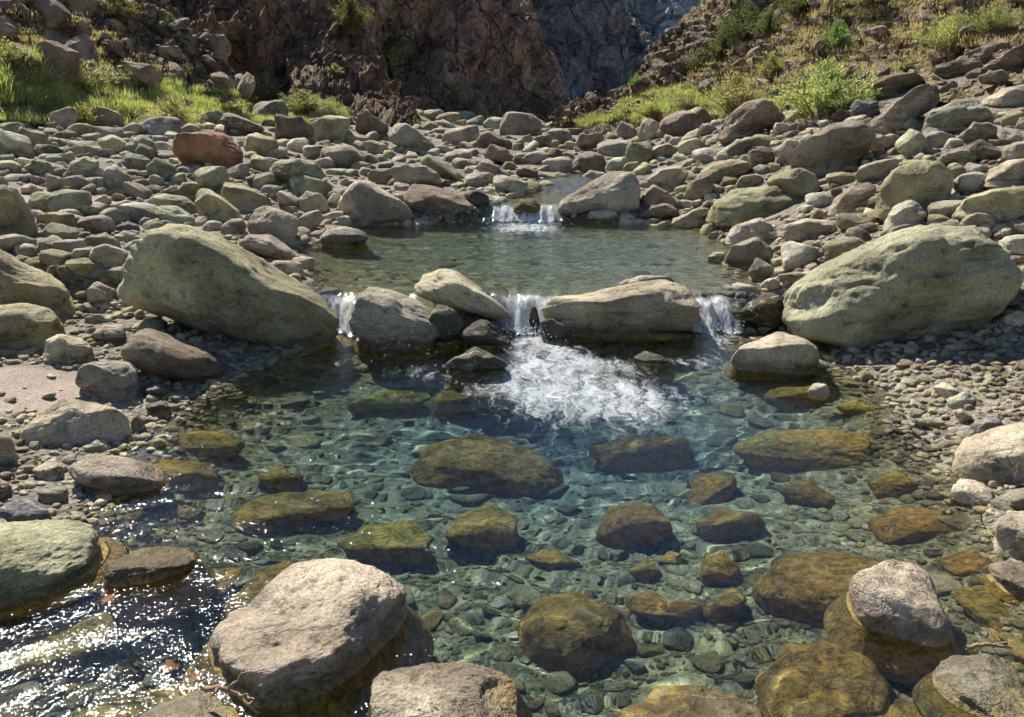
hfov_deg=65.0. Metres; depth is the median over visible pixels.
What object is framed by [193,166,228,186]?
stone
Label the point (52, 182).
stone
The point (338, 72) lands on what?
shrub
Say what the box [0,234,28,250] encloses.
stone
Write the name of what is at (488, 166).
stone
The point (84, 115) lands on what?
shrub
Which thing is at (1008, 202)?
boulder
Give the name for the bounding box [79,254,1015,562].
streambed pebbles
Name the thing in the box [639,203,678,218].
stone
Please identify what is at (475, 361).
boulder
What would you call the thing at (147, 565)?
boulder
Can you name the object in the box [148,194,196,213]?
stone
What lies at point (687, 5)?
mountain
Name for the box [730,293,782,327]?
boulder
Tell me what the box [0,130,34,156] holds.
stone
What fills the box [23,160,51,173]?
stone
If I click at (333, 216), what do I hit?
stone
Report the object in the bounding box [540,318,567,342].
stone
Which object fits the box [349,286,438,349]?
boulder
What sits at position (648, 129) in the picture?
stone
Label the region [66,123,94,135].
stone
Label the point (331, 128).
stone
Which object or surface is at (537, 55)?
shrub
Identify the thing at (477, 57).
cliff
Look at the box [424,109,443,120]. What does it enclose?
stone
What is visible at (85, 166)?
stone
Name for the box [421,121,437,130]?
stone
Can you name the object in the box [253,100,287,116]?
stone
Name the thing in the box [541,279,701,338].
boulder
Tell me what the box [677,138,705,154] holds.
stone
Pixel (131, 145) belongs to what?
stone
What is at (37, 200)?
stone
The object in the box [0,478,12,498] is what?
stone
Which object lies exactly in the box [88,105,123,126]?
stone
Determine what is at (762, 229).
boulder
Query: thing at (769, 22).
shrub
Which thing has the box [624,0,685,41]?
cliff
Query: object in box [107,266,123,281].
stone
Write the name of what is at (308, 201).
stone
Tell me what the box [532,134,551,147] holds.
stone
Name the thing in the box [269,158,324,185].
boulder
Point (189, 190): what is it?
stone
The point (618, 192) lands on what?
boulder
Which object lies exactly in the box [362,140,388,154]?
stone
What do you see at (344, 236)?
stone
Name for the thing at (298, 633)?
boulder
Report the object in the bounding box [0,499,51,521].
boulder
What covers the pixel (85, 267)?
stone
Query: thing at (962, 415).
stone
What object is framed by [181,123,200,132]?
stone
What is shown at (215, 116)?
stone
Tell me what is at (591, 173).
stone
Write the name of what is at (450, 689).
boulder
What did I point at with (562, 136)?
stone
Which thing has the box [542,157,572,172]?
stone
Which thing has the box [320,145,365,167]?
stone
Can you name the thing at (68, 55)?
rubble
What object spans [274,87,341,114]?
shrub
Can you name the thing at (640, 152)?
stone
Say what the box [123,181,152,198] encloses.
stone
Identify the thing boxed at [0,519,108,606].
boulder
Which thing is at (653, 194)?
stone
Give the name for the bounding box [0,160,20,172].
stone
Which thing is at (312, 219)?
stone
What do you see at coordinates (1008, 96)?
boulder
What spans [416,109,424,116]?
stone
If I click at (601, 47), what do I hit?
cliff
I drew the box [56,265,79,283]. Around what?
stone
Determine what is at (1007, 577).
boulder
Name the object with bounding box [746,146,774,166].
stone
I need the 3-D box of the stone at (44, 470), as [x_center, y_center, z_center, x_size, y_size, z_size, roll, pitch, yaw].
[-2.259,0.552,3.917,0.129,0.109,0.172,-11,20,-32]
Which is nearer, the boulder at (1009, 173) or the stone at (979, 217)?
the stone at (979, 217)
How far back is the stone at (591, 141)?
18.23 m
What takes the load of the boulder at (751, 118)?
on the ground at (34, 380)
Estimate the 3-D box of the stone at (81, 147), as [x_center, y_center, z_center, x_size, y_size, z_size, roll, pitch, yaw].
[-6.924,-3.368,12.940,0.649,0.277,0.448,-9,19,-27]
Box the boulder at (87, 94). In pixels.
[80,93,134,117]
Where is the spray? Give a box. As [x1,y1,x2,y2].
[337,215,744,372]
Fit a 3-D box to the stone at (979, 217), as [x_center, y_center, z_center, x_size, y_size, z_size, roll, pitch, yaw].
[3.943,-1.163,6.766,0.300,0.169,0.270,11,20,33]
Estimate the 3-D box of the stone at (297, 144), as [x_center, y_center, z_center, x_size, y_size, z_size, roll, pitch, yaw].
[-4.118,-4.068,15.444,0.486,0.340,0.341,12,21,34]
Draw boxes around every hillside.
[0,0,247,127]
[283,26,419,126]
[550,0,1023,134]
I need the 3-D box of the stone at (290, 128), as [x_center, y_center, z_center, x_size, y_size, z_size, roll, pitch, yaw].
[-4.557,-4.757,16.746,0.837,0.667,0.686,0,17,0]
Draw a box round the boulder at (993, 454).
[952,422,1023,484]
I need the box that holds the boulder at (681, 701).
[618,685,763,716]
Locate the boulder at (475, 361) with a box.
[446,347,506,375]
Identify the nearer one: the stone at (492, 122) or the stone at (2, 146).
the stone at (2, 146)
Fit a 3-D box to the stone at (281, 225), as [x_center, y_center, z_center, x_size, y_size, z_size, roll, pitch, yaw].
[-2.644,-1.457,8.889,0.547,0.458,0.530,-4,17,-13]
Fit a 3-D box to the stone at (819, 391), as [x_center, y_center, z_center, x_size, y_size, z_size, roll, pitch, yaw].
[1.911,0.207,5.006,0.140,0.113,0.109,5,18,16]
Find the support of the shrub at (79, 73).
on the hillside at (155, 9)
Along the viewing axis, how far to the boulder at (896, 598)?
2.76 m
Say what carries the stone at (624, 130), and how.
on the ground at (34, 380)
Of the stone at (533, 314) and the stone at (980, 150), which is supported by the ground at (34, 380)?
the stone at (980, 150)
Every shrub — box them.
[0,36,42,71]
[43,59,126,95]
[65,102,108,125]
[98,0,146,23]
[129,94,207,123]
[159,11,180,24]
[165,34,191,50]
[212,95,247,112]
[231,37,247,45]
[246,65,288,103]
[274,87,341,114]
[325,0,374,34]
[325,63,343,76]
[326,104,348,114]
[380,36,393,52]
[407,116,422,125]
[534,45,545,60]
[617,95,667,117]
[629,73,641,86]
[666,86,706,110]
[683,45,718,72]
[697,70,776,113]
[698,29,732,62]
[716,0,770,47]
[748,3,789,41]
[754,51,785,79]
[767,54,897,119]
[772,0,812,17]
[814,19,855,51]
[839,0,883,7]
[910,6,967,56]
[959,0,1023,36]
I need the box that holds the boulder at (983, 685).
[932,653,1023,716]
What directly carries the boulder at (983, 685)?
on the ground at (34, 380)
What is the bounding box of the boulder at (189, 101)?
[179,96,194,106]
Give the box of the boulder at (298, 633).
[208,558,406,708]
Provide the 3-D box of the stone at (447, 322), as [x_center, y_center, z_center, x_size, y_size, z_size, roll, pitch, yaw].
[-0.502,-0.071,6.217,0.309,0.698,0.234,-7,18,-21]
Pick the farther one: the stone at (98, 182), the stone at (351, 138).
the stone at (351, 138)
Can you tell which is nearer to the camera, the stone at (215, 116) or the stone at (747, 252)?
the stone at (747, 252)
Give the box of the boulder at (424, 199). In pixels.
[403,184,474,213]
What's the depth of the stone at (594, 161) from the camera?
14.22 m
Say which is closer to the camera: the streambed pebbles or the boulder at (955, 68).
the streambed pebbles
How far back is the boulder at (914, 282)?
5.50 m
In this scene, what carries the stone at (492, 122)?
on the ground at (34, 380)
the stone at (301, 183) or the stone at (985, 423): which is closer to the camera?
the stone at (985, 423)
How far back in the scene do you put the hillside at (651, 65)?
19.43 m
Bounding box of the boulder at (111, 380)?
[75,361,139,400]
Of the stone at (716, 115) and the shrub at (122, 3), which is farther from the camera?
the shrub at (122, 3)
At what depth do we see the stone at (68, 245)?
7.13 m
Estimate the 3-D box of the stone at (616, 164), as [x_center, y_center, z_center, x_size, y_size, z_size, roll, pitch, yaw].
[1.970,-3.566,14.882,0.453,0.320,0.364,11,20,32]
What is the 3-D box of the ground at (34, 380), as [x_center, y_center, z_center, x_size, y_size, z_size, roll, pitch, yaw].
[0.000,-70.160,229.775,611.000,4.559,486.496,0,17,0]
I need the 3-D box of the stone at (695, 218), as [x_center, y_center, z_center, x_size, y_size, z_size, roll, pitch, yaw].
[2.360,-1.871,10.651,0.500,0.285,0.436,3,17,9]
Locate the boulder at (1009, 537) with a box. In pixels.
[993,511,1023,560]
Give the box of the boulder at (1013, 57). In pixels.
[980,44,1023,73]
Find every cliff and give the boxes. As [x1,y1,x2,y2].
[167,0,420,109]
[333,0,569,121]
[530,0,654,99]
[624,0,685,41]
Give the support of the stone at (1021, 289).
on the ground at (34, 380)
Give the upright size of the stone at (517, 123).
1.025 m
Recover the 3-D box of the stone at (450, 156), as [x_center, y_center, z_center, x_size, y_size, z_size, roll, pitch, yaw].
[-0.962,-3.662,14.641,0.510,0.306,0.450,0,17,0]
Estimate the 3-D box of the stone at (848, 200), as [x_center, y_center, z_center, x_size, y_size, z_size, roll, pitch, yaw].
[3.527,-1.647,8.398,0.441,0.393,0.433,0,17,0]
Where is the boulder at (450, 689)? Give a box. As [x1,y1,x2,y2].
[369,662,516,716]
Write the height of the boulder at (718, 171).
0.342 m
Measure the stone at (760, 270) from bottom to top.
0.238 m
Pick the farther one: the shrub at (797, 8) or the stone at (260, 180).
the shrub at (797, 8)
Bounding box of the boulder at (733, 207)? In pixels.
[705,185,803,225]
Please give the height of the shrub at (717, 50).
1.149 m
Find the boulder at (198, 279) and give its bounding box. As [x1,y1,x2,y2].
[116,223,339,351]
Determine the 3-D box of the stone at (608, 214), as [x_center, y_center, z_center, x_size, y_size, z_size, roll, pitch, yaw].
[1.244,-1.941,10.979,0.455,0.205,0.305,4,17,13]
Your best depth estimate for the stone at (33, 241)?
7.08 m
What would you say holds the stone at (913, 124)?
on the ground at (34, 380)
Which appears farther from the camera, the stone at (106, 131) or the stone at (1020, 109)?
the stone at (106, 131)
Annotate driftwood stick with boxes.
[965,641,1012,649]
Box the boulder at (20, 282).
[0,249,75,316]
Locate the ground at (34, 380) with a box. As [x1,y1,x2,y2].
[0,62,1023,561]
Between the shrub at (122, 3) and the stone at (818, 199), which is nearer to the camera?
the stone at (818, 199)
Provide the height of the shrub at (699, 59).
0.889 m
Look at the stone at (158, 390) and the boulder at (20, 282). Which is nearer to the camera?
the stone at (158, 390)
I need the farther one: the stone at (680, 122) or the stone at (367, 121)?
the stone at (367, 121)
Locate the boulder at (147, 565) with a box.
[103,546,197,586]
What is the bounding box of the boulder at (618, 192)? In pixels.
[558,171,640,214]
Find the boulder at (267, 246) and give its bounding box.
[239,234,296,260]
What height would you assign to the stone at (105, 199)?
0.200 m
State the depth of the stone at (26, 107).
16.04 m
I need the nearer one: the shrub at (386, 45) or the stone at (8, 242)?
the stone at (8, 242)
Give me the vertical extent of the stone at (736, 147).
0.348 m
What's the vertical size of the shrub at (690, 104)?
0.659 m
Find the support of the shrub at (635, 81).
on the hillside at (651, 65)
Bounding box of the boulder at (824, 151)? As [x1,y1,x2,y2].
[784,120,875,177]
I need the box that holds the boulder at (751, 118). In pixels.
[716,98,784,144]
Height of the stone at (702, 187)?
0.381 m
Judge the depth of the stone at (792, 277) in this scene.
6.85 m
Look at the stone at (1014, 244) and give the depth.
6.39 m
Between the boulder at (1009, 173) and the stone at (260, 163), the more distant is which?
the stone at (260, 163)
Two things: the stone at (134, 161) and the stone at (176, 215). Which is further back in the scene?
the stone at (134, 161)
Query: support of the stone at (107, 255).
on the ground at (34, 380)
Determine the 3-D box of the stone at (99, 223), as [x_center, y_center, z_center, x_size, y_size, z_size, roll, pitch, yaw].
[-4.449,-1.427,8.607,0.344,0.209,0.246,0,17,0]
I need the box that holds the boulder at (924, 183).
[873,159,953,221]
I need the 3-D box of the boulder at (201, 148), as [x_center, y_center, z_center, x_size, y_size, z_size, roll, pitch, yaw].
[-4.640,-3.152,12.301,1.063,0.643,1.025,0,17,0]
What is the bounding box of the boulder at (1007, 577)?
[986,561,1023,599]
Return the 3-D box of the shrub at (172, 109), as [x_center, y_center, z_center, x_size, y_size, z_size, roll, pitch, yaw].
[-7.397,-5.368,17.409,1.657,0.775,1.704,4,17,12]
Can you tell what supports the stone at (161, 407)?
on the ground at (34, 380)
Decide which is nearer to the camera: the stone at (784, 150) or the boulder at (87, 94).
the stone at (784, 150)
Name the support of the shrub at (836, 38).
on the hillside at (651, 65)
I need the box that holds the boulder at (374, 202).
[337,180,412,226]
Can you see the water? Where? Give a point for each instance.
(586, 527)
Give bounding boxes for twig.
[203,671,260,714]
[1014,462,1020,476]
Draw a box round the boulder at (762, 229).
[725,218,777,245]
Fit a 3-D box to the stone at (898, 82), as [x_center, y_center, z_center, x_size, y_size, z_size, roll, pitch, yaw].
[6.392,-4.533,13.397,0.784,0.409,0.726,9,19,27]
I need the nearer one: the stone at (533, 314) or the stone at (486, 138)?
the stone at (533, 314)
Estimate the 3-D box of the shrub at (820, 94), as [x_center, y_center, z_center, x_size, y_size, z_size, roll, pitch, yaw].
[5.337,-4.597,13.676,2.141,1.099,2.070,-11,20,-32]
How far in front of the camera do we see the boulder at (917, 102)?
10.83 m
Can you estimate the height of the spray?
0.450 m
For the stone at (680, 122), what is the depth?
18.26 m
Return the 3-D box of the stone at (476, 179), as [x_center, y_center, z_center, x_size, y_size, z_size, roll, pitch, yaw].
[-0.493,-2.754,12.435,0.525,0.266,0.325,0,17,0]
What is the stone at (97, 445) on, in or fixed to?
on the ground at (34, 380)
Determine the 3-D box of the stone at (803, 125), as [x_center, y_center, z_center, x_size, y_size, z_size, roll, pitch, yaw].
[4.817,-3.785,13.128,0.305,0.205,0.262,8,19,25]
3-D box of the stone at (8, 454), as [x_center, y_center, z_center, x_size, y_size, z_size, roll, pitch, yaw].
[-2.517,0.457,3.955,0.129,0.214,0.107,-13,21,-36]
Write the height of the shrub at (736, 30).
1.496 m
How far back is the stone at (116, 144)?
13.33 m
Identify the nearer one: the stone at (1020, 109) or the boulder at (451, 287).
the boulder at (451, 287)
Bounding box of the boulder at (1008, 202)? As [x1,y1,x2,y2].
[954,186,1023,221]
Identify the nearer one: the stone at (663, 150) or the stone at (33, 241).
the stone at (33, 241)
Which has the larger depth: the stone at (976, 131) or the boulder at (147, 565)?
the stone at (976, 131)
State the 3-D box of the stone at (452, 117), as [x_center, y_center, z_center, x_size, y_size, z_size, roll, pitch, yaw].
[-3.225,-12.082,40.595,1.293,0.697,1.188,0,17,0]
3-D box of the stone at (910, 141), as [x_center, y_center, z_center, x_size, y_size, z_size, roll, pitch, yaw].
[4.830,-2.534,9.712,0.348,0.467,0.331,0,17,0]
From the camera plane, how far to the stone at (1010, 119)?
9.78 m
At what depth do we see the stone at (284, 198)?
10.82 m
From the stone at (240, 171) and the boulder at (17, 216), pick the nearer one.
the boulder at (17, 216)
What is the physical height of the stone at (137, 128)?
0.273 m
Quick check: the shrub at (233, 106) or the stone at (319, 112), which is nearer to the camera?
the shrub at (233, 106)
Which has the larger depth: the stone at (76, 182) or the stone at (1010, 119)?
the stone at (76, 182)
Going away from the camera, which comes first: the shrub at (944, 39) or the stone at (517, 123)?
the shrub at (944, 39)
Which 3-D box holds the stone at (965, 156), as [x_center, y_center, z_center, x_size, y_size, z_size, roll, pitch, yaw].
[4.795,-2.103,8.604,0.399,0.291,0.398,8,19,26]
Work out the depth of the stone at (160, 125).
16.20 m
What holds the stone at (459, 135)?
on the ground at (34, 380)
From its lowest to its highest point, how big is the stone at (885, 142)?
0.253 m
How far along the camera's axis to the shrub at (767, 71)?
18.48 m
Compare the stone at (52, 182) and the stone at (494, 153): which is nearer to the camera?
the stone at (52, 182)
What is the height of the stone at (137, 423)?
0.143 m
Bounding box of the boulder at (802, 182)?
[766,168,819,196]
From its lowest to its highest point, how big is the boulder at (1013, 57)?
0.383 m
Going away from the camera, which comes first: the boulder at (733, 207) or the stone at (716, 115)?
the boulder at (733, 207)
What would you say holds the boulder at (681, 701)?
on the streambed pebbles
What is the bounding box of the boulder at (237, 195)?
[221,182,272,208]
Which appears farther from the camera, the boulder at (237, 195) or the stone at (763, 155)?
the stone at (763, 155)
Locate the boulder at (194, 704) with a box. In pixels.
[141,690,239,716]
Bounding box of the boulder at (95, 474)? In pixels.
[68,454,164,494]
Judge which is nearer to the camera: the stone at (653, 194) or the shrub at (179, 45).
the stone at (653, 194)
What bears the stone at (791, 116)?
on the ground at (34, 380)
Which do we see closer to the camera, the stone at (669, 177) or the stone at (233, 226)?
the stone at (233, 226)
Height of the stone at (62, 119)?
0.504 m
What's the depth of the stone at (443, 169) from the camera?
12.48 m
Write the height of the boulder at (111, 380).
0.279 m
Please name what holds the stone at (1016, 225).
on the ground at (34, 380)
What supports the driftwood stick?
on the water
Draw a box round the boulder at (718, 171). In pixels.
[694,159,752,182]
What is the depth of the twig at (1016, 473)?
3.48 m
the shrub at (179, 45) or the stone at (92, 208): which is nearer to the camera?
the stone at (92, 208)
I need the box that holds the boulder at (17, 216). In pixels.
[0,184,37,236]
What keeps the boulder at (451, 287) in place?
on the ground at (34, 380)
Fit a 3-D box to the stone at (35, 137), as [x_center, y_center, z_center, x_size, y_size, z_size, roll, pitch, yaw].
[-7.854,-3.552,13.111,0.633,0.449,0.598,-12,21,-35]
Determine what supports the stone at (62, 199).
on the ground at (34, 380)
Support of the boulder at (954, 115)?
on the ground at (34, 380)
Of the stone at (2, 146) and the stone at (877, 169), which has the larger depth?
the stone at (2, 146)
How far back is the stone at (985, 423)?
4.24 m
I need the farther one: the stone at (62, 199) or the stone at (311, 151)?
the stone at (311, 151)
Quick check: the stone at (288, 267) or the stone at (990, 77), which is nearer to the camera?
the stone at (288, 267)
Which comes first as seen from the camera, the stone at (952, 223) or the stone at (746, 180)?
the stone at (952, 223)
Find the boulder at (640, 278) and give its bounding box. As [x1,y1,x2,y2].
[618,275,673,285]
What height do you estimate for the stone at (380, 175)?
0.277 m
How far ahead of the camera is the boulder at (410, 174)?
11.97 m
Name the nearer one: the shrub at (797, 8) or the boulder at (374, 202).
the boulder at (374, 202)
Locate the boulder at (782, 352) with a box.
[731,331,819,373]
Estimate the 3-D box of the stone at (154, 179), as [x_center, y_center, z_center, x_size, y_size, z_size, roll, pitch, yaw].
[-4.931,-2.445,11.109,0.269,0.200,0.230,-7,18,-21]
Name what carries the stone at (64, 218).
on the ground at (34, 380)
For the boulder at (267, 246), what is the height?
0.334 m
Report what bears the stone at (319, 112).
on the ground at (34, 380)
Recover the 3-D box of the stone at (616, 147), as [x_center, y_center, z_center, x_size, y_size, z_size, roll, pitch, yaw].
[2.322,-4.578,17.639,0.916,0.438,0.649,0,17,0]
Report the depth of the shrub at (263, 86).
31.56 m
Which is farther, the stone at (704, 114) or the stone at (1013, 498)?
the stone at (704, 114)
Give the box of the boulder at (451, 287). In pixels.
[414,269,508,318]
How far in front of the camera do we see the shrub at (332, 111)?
27.93 m
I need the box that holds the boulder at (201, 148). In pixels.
[172,131,242,168]
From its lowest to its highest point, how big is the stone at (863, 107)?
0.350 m
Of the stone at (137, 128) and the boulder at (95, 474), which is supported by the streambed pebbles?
the boulder at (95, 474)
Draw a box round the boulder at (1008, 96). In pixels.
[982,85,1023,106]
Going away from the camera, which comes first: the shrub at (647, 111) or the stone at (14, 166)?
the stone at (14, 166)
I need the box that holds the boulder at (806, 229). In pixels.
[777,218,835,240]
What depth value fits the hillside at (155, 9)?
22.46 m
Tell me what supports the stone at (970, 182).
on the ground at (34, 380)
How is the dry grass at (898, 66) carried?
on the hillside at (651, 65)
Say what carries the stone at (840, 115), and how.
on the ground at (34, 380)
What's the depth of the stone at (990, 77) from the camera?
11.16 m
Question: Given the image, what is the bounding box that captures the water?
[0,157,1023,716]
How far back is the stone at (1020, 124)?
9.22 m
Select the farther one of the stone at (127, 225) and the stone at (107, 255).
the stone at (127, 225)
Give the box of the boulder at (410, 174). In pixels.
[390,164,441,185]
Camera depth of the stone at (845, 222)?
7.67 m
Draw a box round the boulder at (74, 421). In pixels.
[20,398,129,445]
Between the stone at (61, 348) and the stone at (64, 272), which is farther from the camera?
the stone at (64, 272)
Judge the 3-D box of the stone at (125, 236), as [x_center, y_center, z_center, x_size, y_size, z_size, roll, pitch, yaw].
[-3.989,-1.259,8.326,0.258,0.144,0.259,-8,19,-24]
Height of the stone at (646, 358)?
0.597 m
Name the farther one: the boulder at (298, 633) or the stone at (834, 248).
the stone at (834, 248)
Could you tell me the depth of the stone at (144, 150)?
13.01 m
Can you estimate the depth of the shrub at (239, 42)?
31.05 m
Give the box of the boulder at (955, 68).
[933,58,982,77]
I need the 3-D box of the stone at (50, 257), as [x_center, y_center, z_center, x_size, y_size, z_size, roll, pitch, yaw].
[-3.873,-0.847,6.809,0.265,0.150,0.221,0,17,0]
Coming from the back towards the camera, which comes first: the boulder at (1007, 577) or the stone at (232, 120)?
the stone at (232, 120)
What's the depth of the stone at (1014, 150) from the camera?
8.13 m
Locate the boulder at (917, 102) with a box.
[870,84,939,132]
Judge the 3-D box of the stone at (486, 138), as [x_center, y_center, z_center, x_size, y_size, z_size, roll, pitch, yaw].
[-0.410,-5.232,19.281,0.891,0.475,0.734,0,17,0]
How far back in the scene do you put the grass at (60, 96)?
17.75 m
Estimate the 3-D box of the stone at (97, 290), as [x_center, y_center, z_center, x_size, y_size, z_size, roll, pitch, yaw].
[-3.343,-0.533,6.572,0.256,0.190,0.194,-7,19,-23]
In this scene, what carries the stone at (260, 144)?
on the ground at (34, 380)
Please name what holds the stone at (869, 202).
on the ground at (34, 380)
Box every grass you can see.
[0,0,1023,92]
[0,38,789,126]
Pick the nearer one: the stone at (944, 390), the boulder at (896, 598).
the boulder at (896, 598)
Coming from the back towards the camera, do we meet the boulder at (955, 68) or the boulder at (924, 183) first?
the boulder at (955, 68)
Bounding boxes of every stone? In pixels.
[0,122,25,132]
[0,128,6,149]
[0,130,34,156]
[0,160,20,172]
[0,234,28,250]
[0,433,17,463]
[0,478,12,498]
[9,105,34,121]
[17,127,51,147]
[20,183,42,193]
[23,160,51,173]
[23,235,36,246]
[28,191,51,211]
[32,458,64,479]
[35,211,75,226]
[36,241,49,252]
[36,483,67,502]
[39,249,71,265]
[43,222,78,239]
[43,334,94,364]
[45,173,62,189]
[46,107,80,127]
[46,189,91,214]
[53,239,85,251]
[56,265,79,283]
[60,141,101,155]
[63,175,85,189]
[65,257,103,277]
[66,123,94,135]
[68,156,98,177]
[70,247,91,258]
[77,215,116,231]
[81,201,107,215]
[82,438,110,451]
[84,232,120,247]
[85,177,103,187]
[87,281,115,301]
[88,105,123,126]
[89,244,127,267]
[92,325,125,341]
[93,126,123,137]
[94,194,111,205]
[97,135,126,152]
[103,164,131,188]
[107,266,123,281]
[114,230,140,241]
[116,221,139,230]
[118,202,157,220]
[121,153,150,169]
[122,122,145,133]
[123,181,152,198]
[125,135,158,154]
[130,414,145,431]
[135,143,154,157]
[142,383,169,397]
[143,116,181,135]
[146,157,178,178]
[146,400,171,415]
[147,174,164,185]
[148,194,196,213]
[155,205,194,223]
[177,182,200,199]
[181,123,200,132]
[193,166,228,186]
[195,188,243,222]
[196,110,222,124]
[220,113,263,133]
[220,218,246,234]
[227,163,250,178]
[243,134,278,155]
[247,206,298,246]
[250,154,272,171]
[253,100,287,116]
[253,172,275,187]
[271,260,304,277]
[274,114,313,139]
[277,191,298,206]
[287,138,308,151]
[289,173,332,194]
[297,191,328,212]
[297,210,323,228]
[303,145,326,158]
[308,108,329,118]
[310,115,350,142]
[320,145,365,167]
[320,226,367,246]
[322,211,343,221]
[344,133,368,144]
[355,109,388,138]
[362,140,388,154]
[367,168,391,182]
[389,123,435,151]
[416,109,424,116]
[420,154,463,181]
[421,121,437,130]
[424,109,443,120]
[429,305,463,344]
[435,112,459,123]
[442,125,479,144]
[445,149,472,161]
[460,319,509,349]
[464,172,493,186]
[464,189,489,204]
[476,130,512,148]
[477,160,508,175]
[482,144,512,163]
[483,117,501,128]
[493,175,527,193]
[500,111,541,135]
[513,199,539,213]
[516,167,537,177]
[523,150,546,163]
[529,306,539,332]
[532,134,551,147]
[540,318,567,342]
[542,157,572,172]
[547,128,572,143]
[572,152,605,172]
[575,133,604,149]
[583,170,604,176]
[586,209,618,220]
[597,139,629,155]
[606,157,628,170]
[616,121,637,138]
[625,142,653,163]
[633,351,672,366]
[638,118,659,141]
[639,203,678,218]
[641,184,675,207]
[646,165,688,190]
[652,144,677,159]
[659,110,701,136]
[671,208,709,226]
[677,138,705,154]
[685,175,713,198]
[688,107,716,122]
[692,147,716,163]
[699,124,716,135]
[707,252,725,260]
[709,110,718,117]
[721,137,753,155]
[722,237,772,266]
[732,282,756,288]
[735,174,762,186]
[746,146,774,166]
[748,258,773,281]
[751,134,777,145]
[760,278,779,288]
[773,123,789,132]
[773,139,801,164]
[778,272,803,283]
[781,241,819,269]
[782,110,805,123]
[797,120,816,131]
[805,192,833,207]
[808,108,830,120]
[808,383,829,400]
[822,236,864,260]
[825,172,855,184]
[827,182,875,216]
[831,109,850,122]
[835,213,878,231]
[850,99,879,117]
[854,158,898,185]
[856,195,876,209]
[868,72,922,98]
[871,134,895,149]
[882,200,927,229]
[895,129,928,154]
[902,118,922,130]
[914,416,944,428]
[923,130,955,147]
[927,200,962,216]
[931,382,957,397]
[939,149,979,164]
[942,220,959,225]
[947,391,976,408]
[951,479,992,505]
[953,171,986,192]
[954,408,972,423]
[959,122,997,143]
[960,211,997,226]
[962,139,1001,160]
[968,416,1003,432]
[978,69,1008,84]
[997,127,1023,143]
[998,488,1023,510]
[999,234,1023,255]
[1000,110,1023,126]
[1002,141,1023,159]
[1007,107,1023,113]
[1008,219,1023,233]
[1015,117,1023,129]
[1018,279,1023,293]
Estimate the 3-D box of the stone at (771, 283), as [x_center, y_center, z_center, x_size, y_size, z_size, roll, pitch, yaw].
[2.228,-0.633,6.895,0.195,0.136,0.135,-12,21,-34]
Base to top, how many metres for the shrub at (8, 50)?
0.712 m
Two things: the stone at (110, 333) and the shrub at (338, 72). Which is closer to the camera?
the stone at (110, 333)
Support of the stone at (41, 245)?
on the ground at (34, 380)
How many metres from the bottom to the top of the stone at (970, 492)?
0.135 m
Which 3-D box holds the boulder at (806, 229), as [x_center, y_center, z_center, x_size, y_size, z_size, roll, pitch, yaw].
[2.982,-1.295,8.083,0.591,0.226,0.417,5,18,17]
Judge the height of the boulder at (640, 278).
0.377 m
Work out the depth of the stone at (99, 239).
7.52 m
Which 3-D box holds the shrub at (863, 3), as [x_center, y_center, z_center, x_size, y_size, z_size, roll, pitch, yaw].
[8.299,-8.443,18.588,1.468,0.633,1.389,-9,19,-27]
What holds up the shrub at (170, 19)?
on the hillside at (155, 9)
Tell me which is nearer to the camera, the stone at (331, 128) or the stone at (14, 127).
the stone at (14, 127)
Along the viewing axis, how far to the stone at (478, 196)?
11.06 m
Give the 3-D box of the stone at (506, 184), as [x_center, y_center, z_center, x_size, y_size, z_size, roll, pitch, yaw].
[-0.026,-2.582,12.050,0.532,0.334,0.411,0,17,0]
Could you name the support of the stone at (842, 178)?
on the ground at (34, 380)
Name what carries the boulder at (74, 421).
on the ground at (34, 380)
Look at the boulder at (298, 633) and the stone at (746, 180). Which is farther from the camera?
the stone at (746, 180)
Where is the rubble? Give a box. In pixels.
[0,0,1023,119]
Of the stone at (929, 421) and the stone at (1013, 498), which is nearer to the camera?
the stone at (1013, 498)
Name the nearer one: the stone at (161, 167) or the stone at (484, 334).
the stone at (484, 334)
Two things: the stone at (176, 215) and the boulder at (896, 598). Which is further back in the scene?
the stone at (176, 215)
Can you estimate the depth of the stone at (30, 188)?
9.93 m
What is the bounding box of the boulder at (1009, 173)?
[981,159,1023,188]
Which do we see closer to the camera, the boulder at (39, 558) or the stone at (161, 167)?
the boulder at (39, 558)
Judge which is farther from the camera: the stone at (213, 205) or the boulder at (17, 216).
the stone at (213, 205)
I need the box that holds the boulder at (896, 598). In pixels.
[846,559,951,646]
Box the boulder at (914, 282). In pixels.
[782,224,1023,356]
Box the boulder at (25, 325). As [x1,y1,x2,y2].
[0,303,66,349]
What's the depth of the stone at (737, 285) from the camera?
6.83 m
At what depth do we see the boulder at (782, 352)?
5.48 m
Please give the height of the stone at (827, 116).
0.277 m
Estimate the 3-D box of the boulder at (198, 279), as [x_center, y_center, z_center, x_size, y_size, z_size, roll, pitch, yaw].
[-2.089,-0.565,6.335,1.717,1.095,1.286,0,17,0]
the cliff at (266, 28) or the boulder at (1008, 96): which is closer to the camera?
the boulder at (1008, 96)
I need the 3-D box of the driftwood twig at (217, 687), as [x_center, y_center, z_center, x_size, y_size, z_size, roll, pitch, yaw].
[-0.811,0.984,2.346,0.188,0.128,0.101,-3,17,-9]
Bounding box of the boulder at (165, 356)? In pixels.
[121,328,226,383]
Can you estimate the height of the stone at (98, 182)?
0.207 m
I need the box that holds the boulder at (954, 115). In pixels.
[919,98,993,133]
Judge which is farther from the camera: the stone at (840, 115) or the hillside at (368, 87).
the hillside at (368, 87)
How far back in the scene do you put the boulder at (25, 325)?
5.46 m
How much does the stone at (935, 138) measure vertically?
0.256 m
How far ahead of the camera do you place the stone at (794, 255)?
7.14 m

